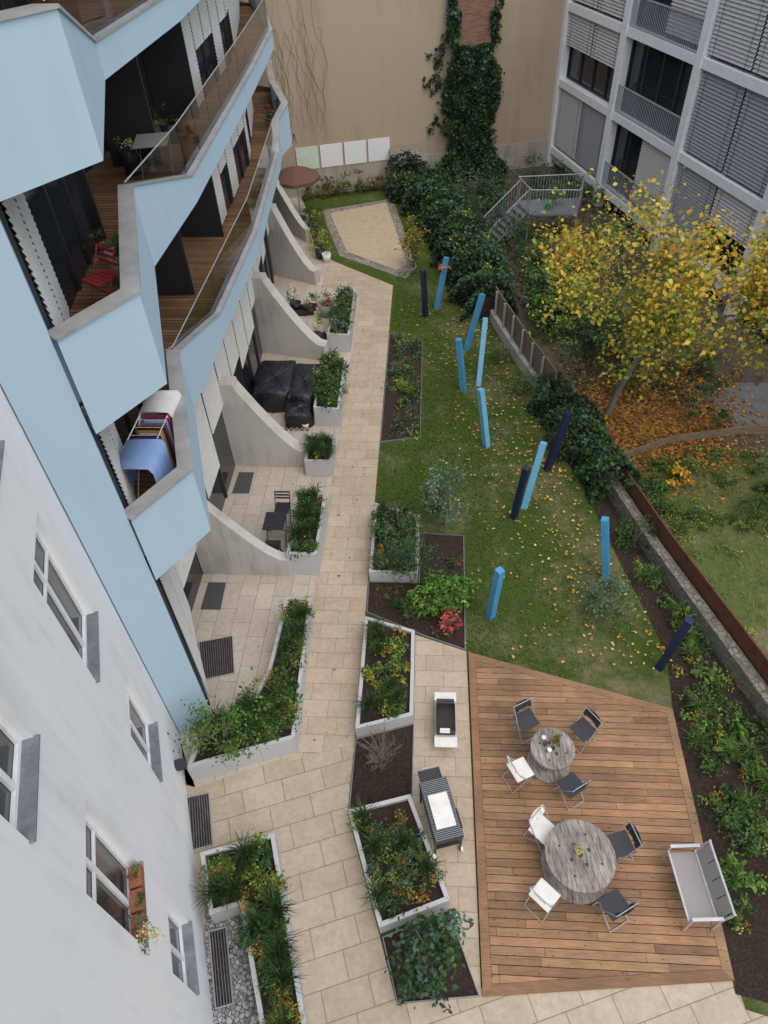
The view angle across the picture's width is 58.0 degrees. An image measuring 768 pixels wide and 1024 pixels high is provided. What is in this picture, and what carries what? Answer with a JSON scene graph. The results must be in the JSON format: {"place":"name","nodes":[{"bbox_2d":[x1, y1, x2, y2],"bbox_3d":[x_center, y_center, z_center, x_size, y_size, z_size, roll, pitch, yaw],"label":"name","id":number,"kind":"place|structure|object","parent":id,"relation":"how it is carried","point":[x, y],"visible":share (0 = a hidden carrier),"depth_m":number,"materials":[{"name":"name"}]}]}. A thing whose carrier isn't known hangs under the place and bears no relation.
{"place":"outdoors","nodes":[
{"label":"outdoors","id":0,"kind":"place"},
{"bbox_2d":[32,0,140,32],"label":"balcony decking","id":1,"kind":"object","parent":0,"point":[94,14],"visible":0.05,"depth_m":12.19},
{"bbox_2d":[69,1,264,406],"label":"balcony decking","id":2,"kind":"object","parent":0,"point":[105,177],"visible":0.2,"depth_m":15.56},
{"bbox_2d":[81,244,119,304],"bbox_3d":[-4.296,-3.551,10.567,0.422,0.851,0.467,24,51,25],"label":"folding bistro chair","id":3,"kind":"object","parent":2,"relation":"on","point":[100,278],"visible":0.81,"depth_m":10.50,"materials":[{"name":"red paint"}]},
{"bbox_2d":[134,85,272,559],"bbox_3d":[-5.105,-9.266,21.238,3.250,0.020,28.503,-2,45,1],"label":"balcony decking","id":4,"kind":"object","parent":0,"point":[201,253],"visible":0.23,"depth_m":19.09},
{"bbox_2d":[119,390,180,497],"bbox_3d":[-3.974,-1.056,12.179,0.740,1.169,2.100,1,45,4],"label":"laundry rack","id":5,"kind":"object","parent":4,"relation":"on","point":[149,449],"visible":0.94,"depth_m":11.82,"materials":[{"name":"blue fabric"}]},
{"bbox_2d":[179,197,359,786],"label":"terrace paving","id":6,"kind":"structure","parent":0,"point":[245,617],"depth_m":17.41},
{"bbox_2d":[0,219,211,735],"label":"end pier","id":7,"kind":"structure","parent":6,"relation":"on","point":[37,388],"depth_m":9.65,"materials":[{"name":"paint"}]},
{"bbox_2d":[0,0,273,686],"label":"glazing","id":8,"kind":"structure","parent":6,"relation":"on","point":[38,208],"depth_m":13.12,"materials":[{"name":"black glass"}]},
{"bbox_2d":[0,0,273,704],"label":"window frames","id":9,"kind":"structure","parent":8,"relation":"attached to","point":[127,114],"depth_m":16.52,"materials":[{"name":"metal"}]},
{"bbox_2d":[0,0,199,201],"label":"balcony parapet","id":10,"kind":"structure","parent":9,"relation":"attached to","point":[58,68],"depth_m":7.24,"materials":[{"name":"paint"}]},
{"bbox_2d":[0,0,159,41],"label":"coping","id":11,"kind":"object","parent":10,"relation":"on","point":[109,26],"visible":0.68,"depth_m":9.70,"materials":[{"name":"concrete"}]},
{"bbox_2d":[51,0,273,433],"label":"balcony parapet","id":12,"kind":"structure","parent":9,"relation":"attached to","point":[113,362],"depth_m":9.56,"materials":[{"name":"paint"}]},
{"bbox_2d":[47,0,272,340],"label":"coping","id":13,"kind":"object","parent":12,"relation":"on","point":[130,285],"visible":0.93,"depth_m":10.50,"materials":[{"name":"concrete"}]},
{"bbox_2d":[128,83,292,579],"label":"balcony parapet","id":14,"kind":"structure","parent":9,"relation":"attached to","point":[170,527],"depth_m":12.27,"materials":[{"name":"paint"}]},
{"bbox_2d":[124,60,287,520],"bbox_3d":[-3.933,-9.468,20.537,1.389,0.908,27.907,-3,45,0],"label":"coping","id":15,"kind":"object","parent":14,"relation":"on","point":[184,468],"visible":0.95,"depth_m":13.75,"materials":[{"name":"metal"}]},
{"bbox_2d":[198,635,234,678],"bbox_3d":[-3.840,3.334,15.886,0.804,0.028,1.072,-10,46,-7],"label":"floor grate","id":16,"kind":"object","parent":6,"relation":"on","point":[217,656],"visible":0.87,"depth_m":15.91,"materials":[{"name":"grey metal"}]},
{"bbox_2d":[196,500,291,575],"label":"concrete terrace wall","id":17,"kind":"structure","parent":6,"relation":"on","point":[226,545],"depth_m":17.07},
{"bbox_2d":[187,596,313,780],"bbox_3d":[-2.711,3.698,15.088,2.020,0.600,4.229,1,45,4],"label":"raised planter","id":18,"kind":"object","parent":6,"relation":"on","point":[199,766],"visible":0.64,"depth_m":14.01,"materials":[{"name":"stone"}]},
{"bbox_2d":[167,689,262,766],"bbox_3d":[-3.209,4.280,13.327,1.890,1.322,1.610,1,45,4],"label":"fern shrub","id":19,"kind":"object","parent":18,"relation":"on","point":[201,726],"visible":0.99,"depth_m":13.21,"materials":[{"name":"green plant"}]},
{"bbox_2d":[188,595,314,755],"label":"planter plants","id":20,"kind":"object","parent":18,"relation":"in","point":[269,714],"visible":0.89,"depth_m":14.19,"materials":[{"name":"green plant"}]},
{"bbox_2d":[217,376,306,466],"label":"concrete terrace wall","id":21,"kind":"structure","parent":6,"relation":"on","point":[258,434],"depth_m":19.75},
{"bbox_2d":[252,360,295,412],"bbox_3d":[-3.569,-4.221,22.888,1.518,0.730,2.174,1,45,4],"label":"tarpaulin covered furniture","id":22,"kind":"object","parent":6,"relation":"on","point":[272,387],"visible":0.7,"depth_m":22.38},
{"bbox_2d":[252,271,328,359],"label":"concrete terrace wall","id":23,"kind":"structure","parent":6,"relation":"on","point":[284,329],"depth_m":23.97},
{"bbox_2d":[272,180,310,241],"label":"concrete terrace wall","id":24,"kind":"structure","parent":6,"relation":"on","point":[296,225],"depth_m":31.31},
{"bbox_2d":[268,203,319,284],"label":"concrete terrace wall","id":25,"kind":"structure","parent":6,"relation":"on","point":[290,260],"depth_m":28.12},
{"bbox_2d":[278,166,320,220],"bbox_3d":[-4.022,-14.896,32.362,2.125,2.400,2.125,-16,46,-12],"label":"parasol","id":26,"kind":"object","parent":6,"relation":"on","point":[294,177],"visible":0.82,"depth_m":31.32,"materials":[{"name":"brown fabric"}]},
{"bbox_2d":[285,399,313,428],"bbox_3d":[-2.693,-3.147,21.931,0.914,0.510,1.046,-4,45,-1],"label":"tarpaulin covered furniture","id":27,"kind":"object","parent":6,"relation":"on","point":[298,413],"visible":0.92,"depth_m":21.65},
{"bbox_2d":[287,363,319,416],"bbox_3d":[-2.585,-4.073,22.690,0.984,0.730,2.191,1,45,4],"label":"tarpaulin covered furniture","id":28,"kind":"object","parent":6,"relation":"on","point":[301,389],"visible":0.73,"depth_m":22.23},
{"bbox_2d":[286,493,328,574],"bbox_3d":[-1.955,0.535,18.050,0.750,0.800,2.200,1,45,4],"label":"raised planter","id":29,"kind":"object","parent":6,"relation":"on","point":[304,564],"visible":0.57,"depth_m":17.43,"materials":[{"name":"stone"}]},
{"bbox_2d":[279,481,329,561],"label":"planter plants","id":30,"kind":"object","parent":29,"relation":"in","point":[305,510],"visible":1,"depth_m":17.53,"materials":[{"name":"green plant"}]},
{"bbox_2d":[304,436,336,476],"bbox_3d":[-1.847,-1.648,20.355,0.790,0.600,1.150,1,45,4],"label":"raised planter","id":31,"kind":"object","parent":6,"relation":"on","point":[321,467],"visible":0.53,"depth_m":19.96,"materials":[{"name":"concrete"}]},
{"bbox_2d":[299,430,337,462],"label":"planter plants","id":32,"kind":"object","parent":31,"relation":"in","point":[324,445],"visible":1,"depth_m":19.81,"materials":[{"name":"green plant"}]},
{"bbox_2d":[313,357,347,426],"bbox_3d":[-1.720,-3.938,22.553,0.860,0.700,2.900,1,45,4],"label":"raised planter","id":33,"kind":"object","parent":6,"relation":"on","point":[332,418],"visible":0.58,"depth_m":21.63,"materials":[{"name":"stone"}]},
{"bbox_2d":[310,347,349,412],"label":"planter plants","id":34,"kind":"object","parent":33,"relation":"in","point":[327,381],"visible":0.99,"depth_m":21.98,"materials":[{"name":"green plant"}]},
{"bbox_2d":[327,288,356,351],"bbox_3d":[-1.517,-7.192,25.776,0.810,0.700,3.469,1,45,4],"label":"raised planter","id":35,"kind":"object","parent":6,"relation":"on","point":[342,342],"visible":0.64,"depth_m":24.68,"materials":[{"name":"stone"}]},
{"bbox_2d":[326,283,356,335],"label":"planter plants","id":36,"kind":"object","parent":35,"relation":"in","point":[339,315],"visible":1,"depth_m":25.13,"materials":[{"name":"green plant"}]},
{"bbox_2d":[205,290,672,740],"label":"fallen leaves","id":37,"kind":"object","parent":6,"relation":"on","point":[573,591],"visible":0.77,"depth_m":18.49,"materials":[{"name":"yellow plant"}]},
{"bbox_2d":[0,166,557,725],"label":"ground","id":38,"kind":"structure","parent":0,"point":[84,414],"depth_m":19.95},
{"bbox_2d":[0,386,212,1023],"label":"white apartment building","id":39,"kind":"structure","parent":38,"relation":"on","point":[93,801],"depth_m":7.95,"materials":[{"name":"paint"}]},
{"bbox_2d":[0,440,199,995],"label":"windows","id":40,"kind":"structure","parent":39,"relation":"in","point":[106,884],"depth_m":8.58,"materials":[{"name":"white glass"}]},
{"bbox_2d":[128,864,147,940],"bbox_3d":[-3.098,4.907,8.717,0.160,0.143,0.840,-14,46,-11],"label":"flower box","id":41,"kind":"object","parent":39,"relation":"on","point":[137,885],"visible":0.67,"depth_m":8.69,"materials":[{"name":"ceramic"}]},
{"bbox_2d":[239,0,564,197],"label":"rendered firewall","id":42,"kind":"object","parent":38,"relation":"on","point":[378,69],"visible":0.39,"depth_m":32.56,"materials":[{"name":"paint"}]},
{"bbox_2d":[288,260,392,760],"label":"garden path","id":43,"kind":"structure","parent":0,"point":[328,704],"depth_m":18.34,"materials":[{"name":"stone"}]},
{"bbox_2d":[176,188,767,1015],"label":"lawn","id":44,"kind":"structure","parent":0,"point":[646,686],"depth_m":18.60,"materials":[{"name":"plant"}]},
{"bbox_2d":[300,173,393,200],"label":"back border plants","id":45,"kind":"object","parent":44,"relation":"on","point":[325,185],"visible":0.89,"depth_m":34.91,"materials":[{"name":"green plant"}]},
{"bbox_2d":[323,199,416,278],"bbox_3d":[-0.770,-12.452,31.446,3.529,0.001,8.524,-7,45,-4],"label":"sett border","id":46,"kind":"object","parent":44,"relation":"on","point":[340,246],"visible":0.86,"depth_m":31.37,"materials":[{"name":"stone"}]},
{"bbox_2d":[330,203,406,269],"bbox_3d":[-0.815,-12.598,31.585,2.825,0.001,7.225,-7,45,-4],"label":"boules court","id":47,"kind":"object","parent":46,"relation":"on","point":[368,232],"visible":1,"depth_m":31.69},
{"bbox_2d":[349,723,413,808],"bbox_3d":[-0.022,5.101,13.945,1.220,0.045,1.850,1,45,4],"label":"shrub bed","id":48,"kind":"object","parent":44,"relation":"on","point":[395,780],"visible":0.74,"depth_m":13.87,"materials":[{"name":"brown soil"}]},
{"bbox_2d":[355,616,414,737],"bbox_3d":[0.079,3.568,15.213,1.170,0.400,2.818,1,45,4],"label":"raised planter","id":49,"kind":"object","parent":44,"relation":"on","point":[362,722],"visible":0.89,"depth_m":14.86,"materials":[{"name":"stone"}]},
{"bbox_2d":[352,617,411,720],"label":"planter plants","id":50,"kind":"object","parent":49,"relation":"in","point":[376,633],"visible":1,"depth_m":14.96,"materials":[{"name":"green plant"}]},
{"bbox_2d":[369,503,418,582],"bbox_3d":[0.303,0.765,17.987,1.210,0.400,2.459,1,45,4],"label":"raised planter","id":51,"kind":"object","parent":44,"relation":"on","point":[374,575],"visible":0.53,"depth_m":17.23,"materials":[{"name":"stone"}]},
{"bbox_2d":[366,498,425,577],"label":"planter plants","id":52,"kind":"object","parent":51,"relation":"in","point":[380,552],"visible":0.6,"depth_m":17.61,"materials":[{"name":"green plant"}]},
{"bbox_2d":[348,794,449,933],"bbox_3d":[0.238,6.255,12.534,1.279,0.400,2.043,-14,46,-10],"label":"raised planter","id":53,"kind":"object","parent":44,"relation":"on","point":[439,898],"visible":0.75,"depth_m":12.33,"materials":[{"name":"stone"}]},
{"bbox_2d":[343,792,449,918],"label":"planter plants","id":54,"kind":"object","parent":53,"relation":"in","point":[402,860],"visible":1,"depth_m":12.16,"materials":[{"name":"green plant"}]},
{"bbox_2d":[380,334,422,442],"bbox_3d":[0.656,-4.338,23.289,1.220,0.045,6.250,1,45,4],"label":"rose bed","id":55,"kind":"object","parent":44,"relation":"on","point":[390,409],"visible":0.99,"depth_m":22.66,"materials":[{"name":"brown soil"}]},
{"bbox_2d":[381,330,425,438],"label":"rose shrubs","id":56,"kind":"object","parent":55,"relation":"on","point":[403,387],"visible":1,"depth_m":22.96,"materials":[{"name":"green plant"}]},
{"bbox_2d":[367,532,465,649],"bbox_3d":[0.814,1.843,17.139,2.420,0.045,3.650,1,45,4],"label":"shrub bed","id":57,"kind":"object","parent":44,"relation":"on","point":[451,543],"visible":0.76,"depth_m":16.98,"materials":[{"name":"brown soil"}]},
{"bbox_2d":[377,518,451,584],"bbox_3d":[0.738,0.925,16.372,1.855,2.440,1.439,1,45,4],"label":"tall shrub","id":58,"kind":"object","parent":57,"relation":"on","point":[402,556],"visible":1,"depth_m":16.18,"materials":[{"name":"green plant"}]},
{"bbox_2d":[372,537,469,637],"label":"bed shrubs","id":59,"kind":"object","parent":57,"relation":"on","point":[405,602],"visible":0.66,"depth_m":16.56,"materials":[{"name":"green plant"}]},
{"bbox_2d":[418,568,483,616],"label":"rhododendron shrub","id":60,"kind":"object","parent":57,"relation":"on","point":[455,596],"visible":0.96,"depth_m":16.28,"materials":[{"name":"green plant"}]},
{"bbox_2d":[382,910,479,1003],"bbox_3d":[0.722,7.534,11.489,1.296,0.045,1.333,-15,46,-12],"label":"shrub bed","id":61,"kind":"object","parent":44,"relation":"on","point":[463,980],"visible":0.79,"depth_m":11.40,"materials":[{"name":"plant"}]},
{"bbox_2d":[384,908,479,1013],"bbox_3d":[0.706,7.101,11.200,1.307,1.076,1.654,16,48,18],"label":"cherry laurel shrub","id":62,"kind":"object","parent":61,"relation":"on","point":[417,980],"visible":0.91,"depth_m":11.01,"materials":[{"name":"green plant"}]},
{"bbox_2d":[414,454,474,530],"bbox_3d":[1.657,-0.462,17.751,1.723,2.368,1.344,34,56,31],"label":"grey leaved shrub","id":63,"kind":"object","parent":44,"relation":"on","point":[429,490],"visible":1,"depth_m":17.63,"materials":[{"name":"green plant"}]},
{"bbox_2d":[409,635,480,987],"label":"barbecue paving","id":64,"kind":"structure","parent":44,"relation":"on","point":[440,667],"depth_m":13.94,"materials":[{"name":"stone"}]},
{"bbox_2d":[418,765,463,858],"bbox_3d":[1.024,5.535,12.878,0.580,0.845,1.387,-11,46,-8],"label":"barbecue grill cart","id":65,"kind":"object","parent":64,"relation":"on","point":[443,818],"visible":1,"depth_m":12.54,"materials":[{"name":"grey metal"}]},
{"bbox_2d":[434,692,456,747],"bbox_3d":[1.274,4.318,14.353,0.460,0.430,1.230,1,45,4],"label":"charcoal barbecue","id":66,"kind":"object","parent":64,"relation":"on","point":[445,736],"visible":1,"depth_m":14.24,"materials":[{"name":"stone"}]},
{"bbox_2d":[384,149,518,321],"bbox_3d":[2.773,-12.632,29.982,3.110,2.244,14.077,-10,46,-7],"label":"ivy hedge","id":67,"kind":"object","parent":44,"relation":"on","point":[481,245],"visible":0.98,"depth_m":28.39,"materials":[{"name":"green plant"}]},
{"bbox_2d":[468,652,733,996],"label":"timber deck","id":68,"kind":"structure","parent":44,"relation":"on","point":[629,762],"depth_m":12.79,"materials":[{"name":"brown wood"}]},
{"bbox_2d":[524,878,560,922],"bbox_3d":[2.713,6.515,11.751,0.481,0.831,0.440,-36,54,-29],"label":"folding chair","id":69,"kind":"object","parent":68,"relation":"on","point":[544,894],"visible":1,"depth_m":11.73,"materials":[{"name":"fabric"}]},
{"bbox_2d":[527,728,574,783],"bbox_3d":[3.264,4.776,13.566,0.840,0.657,0.840,1,45,4],"label":"cable spool table","id":70,"kind":"object","parent":68,"relation":"on","point":[552,767],"visible":0.88,"depth_m":13.40,"materials":[{"name":"grey wood"}]},
{"bbox_2d":[540,819,615,904],"bbox_3d":[3.404,6.149,12.195,1.200,0.657,1.200,1,45,4],"label":"cable spool table","id":71,"kind":"object","parent":68,"relation":"on","point":[586,875],"visible":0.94,"depth_m":12.00,"materials":[{"name":"grey wood"}]},
{"bbox_2d":[591,888,637,932],"bbox_3d":[3.868,6.599,11.607,0.440,0.831,0.481,-21,48,-17],"label":"folding chair","id":72,"kind":"object","parent":68,"relation":"on","point":[615,904],"visible":1,"depth_m":11.59,"materials":[{"name":"fabric"}]},
{"bbox_2d":[606,821,641,863],"bbox_3d":[4.204,5.898,12.286,0.481,0.831,0.440,-11,46,-8],"label":"folding chair","id":73,"kind":"object","parent":68,"relation":"on","point":[621,843],"visible":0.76,"depth_m":12.20,"materials":[{"name":"fabric"}]},
{"bbox_2d":[661,839,736,930],"bbox_3d":[5.324,6.342,11.786,0.653,0.836,1.195,-2,45,1],"label":"garden bench","id":74,"kind":"object","parent":68,"relation":"on","point":[697,892],"visible":1,"depth_m":11.71,"materials":[{"name":"metal"}]},
{"bbox_2d":[576,570,641,632],"bbox_3d":[5.142,1.949,15.887,1.494,1.361,1.441,22,50,23],"label":"garden shrub","id":75,"kind":"object","parent":44,"relation":"on","point":[611,586],"visible":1,"depth_m":15.82,"materials":[{"name":"green plant"}]},
{"bbox_2d":[538,410,767,1002],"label":"border bed","id":76,"kind":"object","parent":44,"relation":"on","point":[748,954],"visible":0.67,"depth_m":13.64,"materials":[{"name":"brown soil"}]},
{"bbox_2d":[567,452,767,934],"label":"border perennials","id":77,"kind":"object","parent":76,"relation":"on","point":[742,806],"visible":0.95,"depth_m":13.66,"materials":[{"name":"green plant"}]},
{"bbox_2d":[182,744,767,1023],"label":"yard paving","id":78,"kind":"structure","parent":0,"point":[298,807],"depth_m":11.87,"materials":[{"name":"stone"}]},
{"bbox_2d":[187,792,212,850],"bbox_3d":[-3.613,5.938,13.287,0.606,0.028,1.072,-11,46,-8],"label":"floor grate","id":79,"kind":"object","parent":78,"relation":"on","point":[199,806],"visible":0.62,"depth_m":13.30,"materials":[{"name":"grey metal"}]},
{"bbox_2d":[205,892,258,1023],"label":"gravel strip","id":80,"kind":"object","parent":78,"relation":"on","point":[234,1013],"visible":0.25,"depth_m":11.47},
{"bbox_2d":[208,926,233,1008],"bbox_3d":[-2.729,7.584,11.563,0.319,0.028,1.174,-12,46,-9],"label":"floor grate","id":81,"kind":"object","parent":80,"relation":"on","point":[221,969],"visible":1,"depth_m":11.55,"materials":[{"name":"grey metal"}]},
{"bbox_2d":[234,915,258,1023],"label":"river stones","id":82,"kind":"object","parent":80,"relation":"on","point":[248,1006],"visible":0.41,"depth_m":11.34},
{"bbox_2d":[200,833,308,1023],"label":"raised planter","id":83,"kind":"object","parent":78,"relation":"on","point":[221,915],"visible":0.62,"depth_m":11.82,"materials":[{"name":"stone"}]},
{"bbox_2d":[191,826,308,1023],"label":"planter plants","id":84,"kind":"object","parent":83,"relation":"in","point":[271,915],"visible":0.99,"depth_m":11.53,"materials":[{"name":"green plant"}]},
{"bbox_2d":[378,271,671,679],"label":"grass","id":85,"kind":"structure","parent":0,"point":[449,379],"depth_m":19.86,"materials":[{"name":"green plant"}]},
{"bbox_2d":[451,166,767,469],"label":"neighbour yard","id":86,"kind":"structure","parent":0,"point":[749,376],"depth_m":24.60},
{"bbox_2d":[422,0,508,183],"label":"ivy on chimney","id":87,"kind":"object","parent":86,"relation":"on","point":[474,73],"visible":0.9,"depth_m":33.16,"materials":[{"name":"green plant"}]},
{"bbox_2d":[451,0,494,135],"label":"brick chimney","id":88,"kind":"object","parent":86,"relation":"on","point":[475,19],"visible":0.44,"depth_m":31.31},
{"bbox_2d":[489,309,548,403],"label":"concrete garden wall","id":89,"kind":"structure","parent":86,"relation":"on","point":[521,361],"depth_m":24.07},
{"bbox_2d":[485,271,557,392],"bbox_3d":[4.436,-6.433,24.218,0.289,1.350,7.593,-10,46,-7],"label":"timber fence","id":90,"kind":"object","parent":89,"relation":"on","point":[530,350],"visible":0.71,"depth_m":23.29,"materials":[{"name":"wood"}]},
{"bbox_2d":[483,173,585,242],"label":"metal staircase","id":91,"kind":"structure","parent":86,"relation":"on","point":[558,208],"depth_m":29.78,"materials":[{"name":"metal"}]},
{"bbox_2d":[525,367,644,504],"bbox_3d":[5.737,-2.466,20.094,1.832,1.673,5.778,-15,46,-11],"label":"ivy on garden wall","id":92,"kind":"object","parent":86,"relation":"on","point":[563,396],"visible":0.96,"depth_m":19.73,"materials":[{"name":"green plant"}]},
{"bbox_2d":[443,145,743,431],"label":"yard shrubs","id":93,"kind":"object","parent":86,"relation":"on","point":[538,281],"visible":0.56,"depth_m":25.02,"materials":[{"name":"green plant"}]},
{"bbox_2d":[478,180,721,390],"bbox_3d":[7.887,-10.355,28.803,7.223,0.243,18.115,1,45,4],"label":"ground ivy","id":94,"kind":"object","parent":86,"relation":"on","point":[571,366],"visible":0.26,"depth_m":27.15,"materials":[{"name":"green plant"}]},
{"bbox_2d":[521,165,767,414],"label":"autumn tree","id":95,"kind":"object","parent":86,"relation":"on","point":[663,329],"visible":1,"depth_m":17.49,"materials":[{"name":"yellow plant"}]},
{"bbox_2d":[522,353,767,523],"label":"fallen leaves","id":96,"kind":"object","parent":86,"relation":"on","point":[642,426],"visible":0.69,"depth_m":21.24,"materials":[{"name":"orange plant"}]},
{"bbox_2d":[546,0,767,327],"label":"frame","id":97,"kind":"object","parent":86,"relation":"on","point":[700,60],"visible":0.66,"depth_m":27.38,"materials":[{"name":"metal"}]},
{"bbox_2d":[551,0,767,301],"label":"venetian blinds","id":98,"kind":"object","parent":97,"relation":"hanging from","point":[748,164],"visible":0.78,"depth_m":24.70,"materials":[{"name":"metal"}]},
{"bbox_2d":[553,0,767,341],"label":"window frames","id":99,"kind":"structure","parent":97,"relation":"attached to","point":[640,93],"depth_m":28.23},
{"bbox_2d":[560,0,767,331],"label":"windows","id":100,"kind":"structure","parent":97,"relation":"attached to","point":[672,69],"depth_m":28.08,"materials":[{"name":"black glass"}]},
{"bbox_2d":[601,0,758,295],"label":"balcony railings","id":101,"kind":"object","parent":97,"relation":"attached to","point":[646,99],"visible":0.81,"depth_m":27.18,"materials":[{"name":"metal"}]},
{"bbox_2d":[546,402,767,726],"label":"stone garden wall","id":102,"kind":"structure","parent":86,"relation":"on","point":[731,656],"depth_m":15.94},
{"bbox_2d":[611,451,767,685],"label":"corten fence","id":103,"kind":"object","parent":86,"relation":"on","point":[748,646],"visible":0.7,"depth_m":16.00,"materials":[{"name":"metal"}]},
{"bbox_2d":[623,425,767,457],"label":"timber edging","id":104,"kind":"object","parent":86,"relation":"on","point":[712,434],"visible":0.88,"depth_m":20.58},
{"bbox_2d":[635,455,767,657],"bbox_3d":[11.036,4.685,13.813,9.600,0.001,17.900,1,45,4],"label":"neighbour lawn","id":105,"kind":"structure","parent":0,"point":[753,570],"depth_m":17.86,"materials":[{"name":"green plant"}]},
{"bbox_2d":[631,444,767,633],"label":"ground cover plants","id":106,"kind":"object","parent":105,"relation":"on","point":[679,467],"visible":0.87,"depth_m":18.76,"materials":[{"name":"green plant"}]},
{"bbox_2d":[647,383,767,437],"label":"neighbour path","id":107,"kind":"structure","parent":0,"point":[759,399],"depth_m":21.92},
{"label":"balcony","id":108,"kind":"object","parent":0,"visible":0},
{"bbox_2d":[2,0,268,695],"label":"venetian blinds","id":109,"kind":"object","parent":108,"relation":"hanging from","point":[173,578],"visible":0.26,"depth_m":17.57,"materials":[{"name":"metal"}]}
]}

